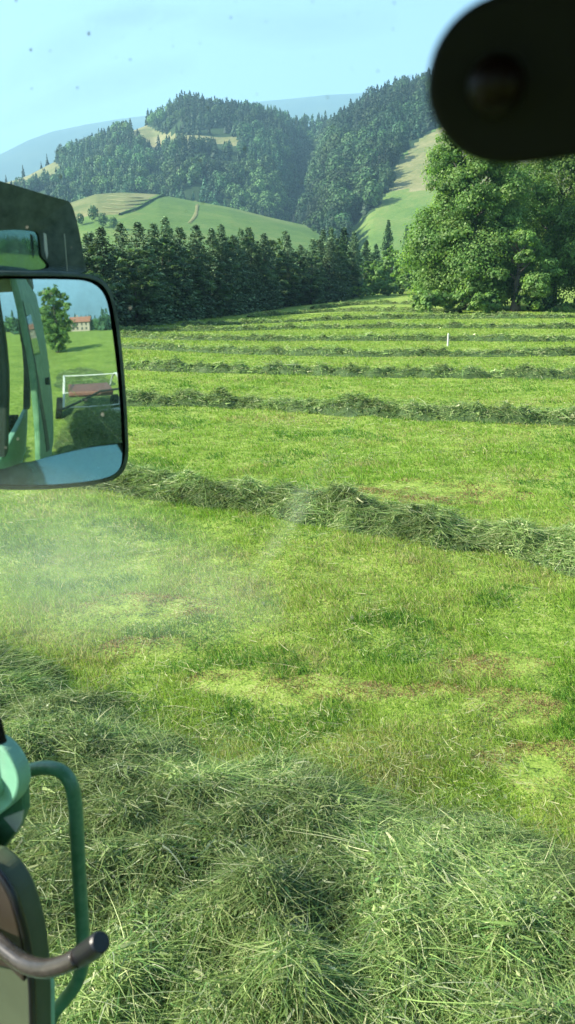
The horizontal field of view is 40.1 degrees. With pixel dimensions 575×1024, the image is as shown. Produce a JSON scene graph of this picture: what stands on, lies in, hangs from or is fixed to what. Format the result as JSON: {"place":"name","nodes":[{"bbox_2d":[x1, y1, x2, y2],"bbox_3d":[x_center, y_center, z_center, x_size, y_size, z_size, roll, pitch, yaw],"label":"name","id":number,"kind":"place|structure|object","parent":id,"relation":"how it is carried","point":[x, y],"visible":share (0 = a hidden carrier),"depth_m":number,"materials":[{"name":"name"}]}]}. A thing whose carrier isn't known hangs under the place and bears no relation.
{"place":"outdoors","nodes":[
{"label":"outdoors","id":0,"kind":"place"},
{"bbox_2d":[7,115,316,213],"bbox_3d":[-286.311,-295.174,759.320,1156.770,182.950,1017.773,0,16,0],"label":"forest hill","id":1,"kind":"structure","parent":0,"point":[150,132],"depth_m":671.98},
{"bbox_2d":[10,90,334,220],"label":"forest","id":2,"kind":"object","parent":1,"relation":"on","point":[267,153],"visible":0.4,"depth_m":609.87,"materials":[{"name":"plant"}]},
{"bbox_2d":[0,93,369,181],"bbox_3d":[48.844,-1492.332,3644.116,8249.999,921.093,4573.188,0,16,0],"label":"mountains","id":3,"kind":"structure","parent":0,"point":[30,155],"depth_m":3361.51,"materials":[{"name":"rock"},{"name":"soil"},{"name":"grass"}]},
{"bbox_2d":[188,201,198,222],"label":"path","id":4,"kind":"structure","parent":0,"point":[194,214],"depth_m":332.31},
{"bbox_2d":[71,192,363,281],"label":"meadow hill","id":5,"kind":"structure","parent":0,"point":[213,216],"depth_m":328.22,"materials":[{"name":"plant"}]},
{"bbox_2d":[76,213,83,223],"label":"round tree","id":6,"kind":"object","parent":5,"relation":"on","point":[80,219],"visible":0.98,"depth_m":302.80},
{"bbox_2d":[87,205,98,219],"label":"round tree","id":7,"kind":"object","parent":5,"relation":"on","point":[94,210],"visible":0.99,"depth_m":304.23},
{"bbox_2d":[98,213,107,225],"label":"round tree","id":8,"kind":"object","parent":5,"relation":"on","point":[104,217],"visible":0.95,"depth_m":293.68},
{"bbox_2d":[108,217,117,228],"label":"round tree","id":9,"kind":"object","parent":5,"relation":"on","point":[114,224],"visible":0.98,"depth_m":289.34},
{"bbox_2d":[119,193,165,214],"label":"hedge","id":10,"kind":"object","parent":5,"relation":"on","point":[139,207],"visible":0.94,"depth_m":334.08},
{"bbox_2d":[0,0,479,153],"label":"sky","id":11,"kind":"structure","parent":0,"point":[273,59],"materials":[{"name":"blue"}]},
{"bbox_2d":[0,287,574,856],"bbox_3d":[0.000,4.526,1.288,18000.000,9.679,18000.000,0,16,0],"label":"ground","id":12,"kind":"structure","parent":0,"point":[532,761],"depth_m":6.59,"materials":[{"name":"plant"}]},
{"bbox_2d":[82,246,124,297],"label":"broadleaf tree","id":13,"kind":"object","parent":12,"relation":"on","point":[112,285],"visible":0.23,"depth_m":44.99,"materials":[{"name":"green plant"}]},
{"bbox_2d":[81,234,125,321],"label":"conifer tree","id":14,"kind":"object","parent":12,"relation":"on","point":[87,238],"visible":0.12,"depth_m":47.92,"materials":[{"name":"green plant"}]},
{"bbox_2d":[83,226,141,327],"bbox_3d":[-11.217,-14.178,48.045,4.316,6.136,4.495,-13,21,-39],"label":"conifer tree","id":15,"kind":"object","parent":12,"relation":"on","point":[106,256],"visible":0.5,"depth_m":47.58,"materials":[{"name":"green plant"}]},
{"bbox_2d":[104,248,137,325],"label":"broadleaf tree","id":16,"kind":"object","parent":12,"relation":"on","point":[129,258],"visible":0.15,"depth_m":50.43,"materials":[{"name":"green plant"}]},
{"bbox_2d":[106,248,140,320],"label":"broadleaf tree","id":17,"kind":"object","parent":12,"relation":"on","point":[132,271],"visible":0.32,"depth_m":48.92,"materials":[{"name":"green plant"}]},
{"bbox_2d":[108,221,164,326],"bbox_3d":[-10.900,-15.698,52.261,4.933,6.774,4.512,13,21,39],"label":"conifer tree","id":18,"kind":"object","parent":12,"relation":"on","point":[121,243],"visible":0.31,"depth_m":51.63,"materials":[{"name":"green plant"}]},
{"bbox_2d":[112,245,167,325],"bbox_3d":[-9.937,-14.666,51.386,4.216,5.187,3.723,6,17,21],"label":"broadleaf tree","id":19,"kind":"object","parent":12,"relation":"on","point":[140,308],"visible":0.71,"depth_m":50.51,"materials":[{"name":"green plant"}]},
{"bbox_2d":[127,221,175,324],"bbox_3d":[-10.120,-16.466,54.586,4.486,6.940,4.484,14,21,40],"label":"conifer tree","id":20,"kind":"object","parent":12,"relation":"on","point":[139,231],"visible":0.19,"depth_m":53.83,"materials":[{"name":"green plant"}]},
{"bbox_2d":[130,245,182,325],"bbox_3d":[-9.377,-15.260,53.154,4.359,5.304,4.362,14,21,40],"label":"conifer tree","id":21,"kind":"object","parent":12,"relation":"on","point":[159,309],"visible":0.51,"depth_m":52.74,"materials":[{"name":"green plant"}]},
{"bbox_2d":[142,240,178,315],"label":"broadleaf tree","id":22,"kind":"object","parent":12,"relation":"on","point":[167,255],"visible":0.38,"depth_m":54.45,"materials":[{"name":"green plant"}]},
{"bbox_2d":[141,223,183,320],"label":"conifer tree","id":23,"kind":"object","parent":12,"relation":"on","point":[153,232],"visible":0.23,"depth_m":56.40,"materials":[{"name":"green plant"}]},
{"bbox_2d":[137,234,193,314],"bbox_3d":[-8.808,-16.539,56.103,4.443,6.148,3.647,11,19,35],"label":"broadleaf tree","id":24,"kind":"object","parent":12,"relation":"on","point":[178,267],"visible":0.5,"depth_m":55.10,"materials":[{"name":"green plant"}]},
{"bbox_2d":[157,216,188,317],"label":"conifer tree","id":25,"kind":"object","parent":12,"relation":"on","point":[164,221],"visible":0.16,"depth_m":57.73,"materials":[{"name":"green plant"}]},
{"bbox_2d":[166,238,212,320],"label":"conifer tree","id":26,"kind":"object","parent":12,"relation":"on","point":[184,306],"visible":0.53,"depth_m":57.80,"materials":[{"name":"green plant"}]},
{"bbox_2d":[169,248,216,313],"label":"broadleaf tree","id":27,"kind":"object","parent":12,"relation":"on","point":[199,276],"visible":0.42,"depth_m":59.28,"materials":[{"name":"green plant"}]},
{"bbox_2d":[172,227,213,318],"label":"conifer tree","id":28,"kind":"object","parent":12,"relation":"on","point":[182,235],"visible":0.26,"depth_m":59.86,"materials":[{"name":"green plant"}]},
{"bbox_2d":[186,244,222,316],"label":"conifer tree","id":29,"kind":"object","parent":12,"relation":"on","point":[195,282],"visible":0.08,"depth_m":62.15,"materials":[{"name":"green plant"}]},
{"bbox_2d":[184,224,225,318],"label":"conifer tree","id":30,"kind":"object","parent":12,"relation":"on","point":[197,248],"visible":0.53,"depth_m":61.14,"materials":[{"name":"green plant"}]},
{"bbox_2d":[197,251,233,314],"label":"broadleaf tree","id":31,"kind":"object","parent":12,"relation":"on","point":[226,288],"visible":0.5,"depth_m":63.22,"materials":[{"name":"green plant"}]},
{"bbox_2d":[202,233,232,315],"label":"conifer tree","id":32,"kind":"object","parent":12,"relation":"on","point":[211,238],"visible":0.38,"depth_m":64.34,"materials":[{"name":"green plant"}]},
{"bbox_2d":[204,238,244,307],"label":"tree","id":33,"kind":"object","parent":12,"relation":"on","point":[232,254],"visible":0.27,"depth_m":66.57,"materials":[{"name":"green plant"}]},
{"bbox_2d":[212,224,243,307],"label":"conifer tree","id":34,"kind":"object","parent":12,"relation":"on","point":[221,228],"visible":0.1,"depth_m":67.68,"materials":[{"name":"green plant"}]},
{"bbox_2d":[213,241,247,315],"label":"conifer tree","id":35,"kind":"object","parent":12,"relation":"on","point":[227,261],"visible":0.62,"depth_m":65.07,"materials":[{"name":"green plant"}]},
{"bbox_2d":[214,232,246,313],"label":"conifer tree","id":36,"kind":"object","parent":12,"relation":"on","point":[220,235],"visible":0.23,"depth_m":66.45,"materials":[{"name":"green plant"}]},
{"bbox_2d":[235,228,251,266],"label":"conifer tree","id":37,"kind":"object","parent":12,"relation":"on","point":[240,233],"visible":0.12,"depth_m":73.61,"materials":[{"name":"green plant"}]},
{"bbox_2d":[227,235,267,312],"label":"conifer tree","id":38,"kind":"object","parent":12,"relation":"on","point":[236,245],"visible":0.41,"depth_m":67.85,"materials":[{"name":"green plant"}]},
{"bbox_2d":[230,241,264,312],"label":"conifer tree","id":39,"kind":"object","parent":12,"relation":"on","point":[239,242],"visible":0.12,"depth_m":69.83,"materials":[{"name":"green plant"}]},
{"bbox_2d":[245,227,257,271],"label":"conifer tree","id":40,"kind":"object","parent":12,"relation":"on","point":[248,231],"visible":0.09,"depth_m":76.72,"materials":[{"name":"green plant"}]},
{"bbox_2d":[236,250,267,312],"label":"conifer tree","id":41,"kind":"object","parent":12,"relation":"on","point":[246,281],"visible":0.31,"depth_m":70.12,"materials":[{"name":"green plant"}]},
{"bbox_2d":[239,235,276,299],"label":"tree","id":42,"kind":"object","parent":12,"relation":"on","point":[245,239],"visible":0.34,"depth_m":71.90,"materials":[{"name":"green plant"}]},
{"bbox_2d":[244,242,275,310],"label":"conifer tree","id":43,"kind":"object","parent":12,"relation":"on","point":[251,249],"visible":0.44,"depth_m":71.30,"materials":[{"name":"green plant"}]},
{"bbox_2d":[254,232,289,309],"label":"conifer tree","id":44,"kind":"object","parent":12,"relation":"on","point":[267,257],"visible":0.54,"depth_m":73.49,"materials":[{"name":"green plant"}]},
{"bbox_2d":[260,252,288,306],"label":"broadleaf tree","id":45,"kind":"object","parent":12,"relation":"on","point":[277,260],"visible":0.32,"depth_m":75.47,"materials":[{"name":"green plant"}]},
{"bbox_2d":[266,238,288,301],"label":"broadleaf tree","id":46,"kind":"object","parent":12,"relation":"on","point":[273,242],"visible":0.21,"depth_m":77.90,"materials":[{"name":"green plant"}]},
{"bbox_2d":[270,248,291,295],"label":"broadleaf tree","id":47,"kind":"object","parent":12,"relation":"on","point":[287,265],"visible":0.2,"depth_m":76.99,"materials":[{"name":"green plant"}]},
{"bbox_2d":[276,230,295,269],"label":"conifer tree","id":48,"kind":"object","parent":12,"relation":"on","point":[284,233],"visible":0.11,"depth_m":83.80,"materials":[{"name":"green plant"}]},
{"bbox_2d":[0,616,574,1023],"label":"hay windrow","id":49,"kind":"object","parent":12,"relation":"on","point":[407,917],"visible":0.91,"depth_m":3.07,"materials":[{"name":"plant"}]},
{"bbox_2d":[0,361,574,848],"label":"grass clippings","id":50,"kind":"object","parent":12,"relation":"on","point":[338,641],"depth_m":4.92,"materials":[{"name":"plant"}]},
{"bbox_2d":[0,0,574,1023],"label":"tractor","id":51,"kind":"object","parent":12,"relation":"on","point":[500,82],"visible":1,"depth_m":1.02,"materials":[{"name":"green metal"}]},
{"bbox_2d":[275,257,303,306],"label":"tree","id":52,"kind":"object","parent":12,"relation":"on","point":[296,294],"visible":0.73,"depth_m":78.31,"materials":[{"name":"green plant"}]},
{"bbox_2d":[278,234,307,305],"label":"conifer tree","id":53,"kind":"object","parent":12,"relation":"on","point":[287,240],"visible":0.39,"depth_m":79.44,"materials":[{"name":"green plant"}]},
{"bbox_2d":[285,251,307,304],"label":"tree","id":54,"kind":"object","parent":12,"relation":"on","point":[304,269],"visible":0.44,"depth_m":80.16,"materials":[{"name":"green plant"}]},
{"bbox_2d":[289,244,321,304],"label":"conifer tree","id":55,"kind":"object","parent":12,"relation":"on","point":[301,248],"visible":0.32,"depth_m":81.42,"materials":[{"name":"green plant"}]},
{"bbox_2d":[296,249,327,303],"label":"broadleaf tree","id":56,"kind":"object","parent":12,"relation":"on","point":[315,296],"visible":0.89,"depth_m":80.86,"materials":[{"name":"green plant"}]},
{"bbox_2d":[302,239,332,303],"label":"conifer tree","id":57,"kind":"object","parent":12,"relation":"on","point":[314,244],"visible":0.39,"depth_m":82.53,"materials":[{"name":"green plant"}]},
{"bbox_2d":[63,459,574,583],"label":"hay windrow","id":58,"kind":"object","parent":12,"relation":"on","point":[345,505],"visible":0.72,"depth_m":8.50,"materials":[{"name":"plant"}]},
{"bbox_2d":[317,229,326,265],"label":"conifer tree","id":59,"kind":"object","parent":12,"relation":"on","point":[323,233],"visible":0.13,"depth_m":87.71,"materials":[{"name":"green plant"}]},
{"bbox_2d":[313,239,337,301],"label":"conifer tree","id":60,"kind":"object","parent":12,"relation":"on","point":[319,243],"visible":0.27,"depth_m":84.89,"materials":[{"name":"green plant"}]},
{"bbox_2d":[324,227,342,298],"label":"conifer tree","id":61,"kind":"object","parent":12,"relation":"on","point":[332,237],"visible":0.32,"depth_m":86.80,"materials":[{"name":"green plant"}]},
{"bbox_2d":[318,240,349,301],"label":"conifer tree","id":62,"kind":"object","parent":12,"relation":"on","point":[329,262],"visible":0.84,"depth_m":84.15,"materials":[{"name":"green plant"}]},
{"bbox_2d":[317,249,350,298],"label":"tree","id":63,"kind":"object","parent":12,"relation":"on","point":[345,276],"visible":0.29,"depth_m":86.30,"materials":[{"name":"green plant"}]},
{"bbox_2d":[327,245,351,299],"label":"conifer tree","id":64,"kind":"object","parent":12,"relation":"on","point":[339,270],"visible":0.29,"depth_m":86.86,"materials":[{"name":"green plant"}]},
{"bbox_2d":[339,227,350,258],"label":"spruce tree","id":65,"kind":"object","parent":12,"relation":"on","point":[344,234],"visible":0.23,"depth_m":101.73,"materials":[{"name":"green plant"}]},
{"bbox_2d":[119,320,574,331],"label":"hay windrow","id":66,"kind":"object","parent":12,"relation":"on","point":[405,325],"visible":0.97,"depth_m":42.32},
{"bbox_2d":[334,239,359,281],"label":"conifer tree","id":67,"kind":"object","parent":12,"relation":"on","point":[350,265],"visible":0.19,"depth_m":91.05,"materials":[{"name":"green plant"}]},
{"bbox_2d":[120,329,574,341],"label":"hay windrow","id":68,"kind":"object","parent":12,"relation":"on","point":[496,337],"visible":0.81,"depth_m":34.17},
{"bbox_2d":[121,340,574,356],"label":"hay windrow","id":69,"kind":"object","parent":12,"relation":"on","point":[306,351],"visible":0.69,"depth_m":27.70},
{"bbox_2d":[123,354,574,379],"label":"hay windrow","id":70,"kind":"object","parent":12,"relation":"on","point":[175,364],"visible":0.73,"depth_m":22.11,"materials":[{"name":"plant"}]},
{"bbox_2d":[125,386,574,427],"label":"hay windrow","id":71,"kind":"object","parent":12,"relation":"on","point":[351,405],"visible":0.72,"depth_m":15.73,"materials":[{"name":"plant"}]},
{"bbox_2d":[244,304,462,317],"bbox_3d":[5.344,-15.115,59.548,16.831,1.167,6.334,7,17,22],"label":"hay windrow","id":72,"kind":"object","parent":12,"relation":"on","point":[354,309],"visible":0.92,"depth_m":60.56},
{"bbox_2d":[345,231,365,294],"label":"conifer tree","id":73,"kind":"object","parent":12,"relation":"on","point":[354,238],"visible":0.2,"depth_m":94.39,"materials":[{"name":"green plant"}]},
{"bbox_2d":[345,254,366,297],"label":"conifer tree","id":74,"kind":"object","parent":12,"relation":"on","point":[352,270],"visible":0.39,"depth_m":90.89,"materials":[{"name":"green plant"}]},
{"bbox_2d":[349,242,363,297],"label":"conifer tree","id":75,"kind":"object","parent":12,"relation":"on","point":[356,257],"visible":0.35,"depth_m":92.78,"materials":[{"name":"green plant"}]},
{"bbox_2d":[338,284,375,298],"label":"bush","id":76,"kind":"object","parent":12,"relation":"on","point":[363,291],"visible":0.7,"depth_m":88.41,"materials":[{"name":"green plant"}]},
{"bbox_2d":[309,299,415,308],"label":"hay windrow","id":77,"kind":"object","parent":12,"relation":"on","point":[349,303],"visible":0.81,"depth_m":71.27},
{"bbox_2d":[361,240,373,283],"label":"spruce tree","id":78,"kind":"object","parent":12,"relation":"on","point":[366,250],"visible":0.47,"depth_m":118.95,"materials":[{"name":"green plant"}]},
{"bbox_2d":[358,260,378,289],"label":"leafy tree","id":79,"kind":"object","parent":12,"relation":"on","point":[369,269],"visible":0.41,"depth_m":106.24,"materials":[{"name":"green plant"}]},
{"bbox_2d":[369,244,382,286],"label":"spruce tree","id":80,"kind":"object","parent":12,"relation":"on","point":[375,253],"visible":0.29,"depth_m":124.50,"materials":[{"name":"green plant"}]},
{"bbox_2d":[181,310,574,326],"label":"hay windrow","id":81,"kind":"object","parent":12,"relation":"on","point":[476,315],"visible":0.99,"depth_m":50.10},
{"bbox_2d":[363,262,394,287],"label":"leafy tree","id":82,"kind":"object","parent":12,"relation":"on","point":[371,284],"visible":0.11,"depth_m":111.95,"materials":[{"name":"green plant"}]},
{"bbox_2d":[349,279,417,295],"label":"hedge","id":83,"kind":"object","parent":12,"relation":"on","point":[378,285],"visible":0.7,"depth_m":91.09,"materials":[{"name":"green plant"}]},
{"bbox_2d":[379,220,397,283],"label":"spruce tree","id":84,"kind":"object","parent":12,"relation":"on","point":[388,238],"visible":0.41,"depth_m":140.60,"materials":[{"name":"green plant"}]},
{"bbox_2d":[372,245,407,284],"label":"leafy tree","id":85,"kind":"object","parent":12,"relation":"on","point":[381,270],"visible":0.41,"depth_m":105.02,"materials":[{"name":"green plant"}]},
{"bbox_2d":[383,249,412,291],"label":"leafy tree","id":86,"kind":"object","parent":12,"relation":"on","point":[395,273],"visible":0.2,"depth_m":97.76,"materials":[{"name":"green plant"}]},
{"bbox_2d":[401,225,410,272],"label":"spruce tree","id":87,"kind":"object","parent":12,"relation":"on","point":[406,230],"visible":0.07,"depth_m":154.44,"materials":[{"name":"green plant"}]},
{"bbox_2d":[399,267,417,289],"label":"leafy tree","id":88,"kind":"object","parent":12,"relation":"on","point":[407,278],"visible":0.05,"depth_m":91.93,"materials":[{"name":"green plant"}]},
{"bbox_2d":[411,284,476,313],"bbox_3d":[10.536,-14.364,53.130,4.394,1.936,2.641,-1,16,-2],"label":"bush","id":89,"kind":"object","parent":12,"relation":"on","point":[429,300],"visible":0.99,"depth_m":52.74,"materials":[{"name":"green plant"}]},
{"bbox_2d":[390,133,535,309],"bbox_3d":[12.510,-20.796,56.054,9.786,12.750,10.500,0,16,0],"label":"leafy tree","id":90,"kind":"object","parent":12,"relation":"on","point":[451,245],"visible":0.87,"depth_m":53.64,"materials":[{"name":"green plant"}]},
{"bbox_2d":[466,292,501,312],"bbox_3d":[12.937,-13.738,51.671,2.320,1.343,2.129,4,16,13],"label":"bush","id":91,"kind":"object","parent":12,"relation":"on","point":[487,302],"visible":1,"depth_m":51.36,"materials":[{"name":"green plant"}]},
{"bbox_2d":[478,226,567,311],"bbox_3d":[15.713,-16.398,53.383,5.873,5.760,5.760,0,16,0],"label":"leafy tree","id":92,"kind":"object","parent":12,"relation":"on","point":[533,283],"visible":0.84,"depth_m":52.45,"materials":[{"name":"green plant"}]},
{"bbox_2d":[485,157,574,304],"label":"leafy tree","id":93,"kind":"object","parent":12,"relation":"on","point":[544,187],"visible":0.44,"depth_m":59.11,"materials":[{"name":"green plant"}]},
{"bbox_2d":[511,292,558,311],"bbox_3d":[16.832,-14.317,53.617,3.194,1.262,2.177,5,17,17],"label":"bush","id":94,"kind":"object","parent":12,"relation":"on","point":[550,303],"visible":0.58,"depth_m":52.99,"materials":[{"name":"green plant"}]},
{"bbox_2d":[554,200,574,276],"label":"leafy tree","id":95,"kind":"object","parent":12,"relation":"on","point":[570,245],"visible":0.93,"depth_m":55.87,"materials":[{"name":"green plant"}]},
{"bbox_2d":[556,298,574,310],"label":"bush","id":96,"kind":"object","parent":12,"relation":"on","point":[564,305],"visible":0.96,"depth_m":53.10,"materials":[{"name":"green plant"}]},
{"bbox_2d":[349,123,570,286],"bbox_3d":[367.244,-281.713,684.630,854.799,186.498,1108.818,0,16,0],"label":"steep hill","id":97,"kind":"structure","parent":0,"point":[407,194],"depth_m":399.96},
{"bbox_2d":[298,192,314,210],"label":"round tree","id":98,"kind":"object","parent":97,"relation":"on","point":[300,203],"visible":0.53,"depth_m":490.35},
{"bbox_2d":[311,152,323,167],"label":"round tree","id":99,"kind":"object","parent":97,"relation":"on","point":[316,159],"visible":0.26,"depth_m":541.18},
{"bbox_2d":[310,165,325,181],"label":"round tree","id":100,"kind":"object","parent":97,"relation":"on","point":[316,171],"visible":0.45,"depth_m":517.11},
{"bbox_2d":[324,126,338,141],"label":"round tree","id":101,"kind":"object","parent":97,"relation":"on","point":[329,132],"visible":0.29,"depth_m":562.45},
{"bbox_2d":[327,180,343,195],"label":"round tree","id":102,"kind":"object","parent":97,"relation":"on","point":[333,183],"visible":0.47,"depth_m":429.24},
{"bbox_2d":[326,155,345,173],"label":"round tree","id":103,"kind":"object","parent":97,"relation":"on","point":[332,165],"visible":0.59,"depth_m":464.74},
{"bbox_2d":[335,126,347,139],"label":"round tree","id":104,"kind":"object","parent":97,"relation":"on","point":[342,130],"visible":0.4,"depth_m":532.79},
{"bbox_2d":[333,188,355,210],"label":"round tree","id":105,"kind":"object","parent":97,"relation":"on","point":[342,194],"visible":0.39,"depth_m":405.39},
{"bbox_2d":[342,146,355,165],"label":"round tree","id":106,"kind":"object","parent":97,"relation":"on","point":[349,152],"visible":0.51,"depth_m":486.76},
{"bbox_2d":[353,143,370,162],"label":"round tree","id":107,"kind":"object","parent":97,"relation":"on","point":[361,150],"visible":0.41,"depth_m":478.36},
{"bbox_2d":[289,69,435,247],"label":"forest","id":108,"kind":"object","parent":97,"relation":"on","point":[392,122],"visible":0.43,"depth_m":494.86,"materials":[{"name":"plant"}]},
{"bbox_2d":[357,166,377,185],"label":"round tree","id":109,"kind":"object","parent":97,"relation":"on","point":[367,173],"visible":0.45,"depth_m":422.81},
{"bbox_2d":[358,148,378,165],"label":"round tree","id":110,"kind":"object","parent":97,"relation":"on","point":[369,153],"visible":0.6,"depth_m":452.69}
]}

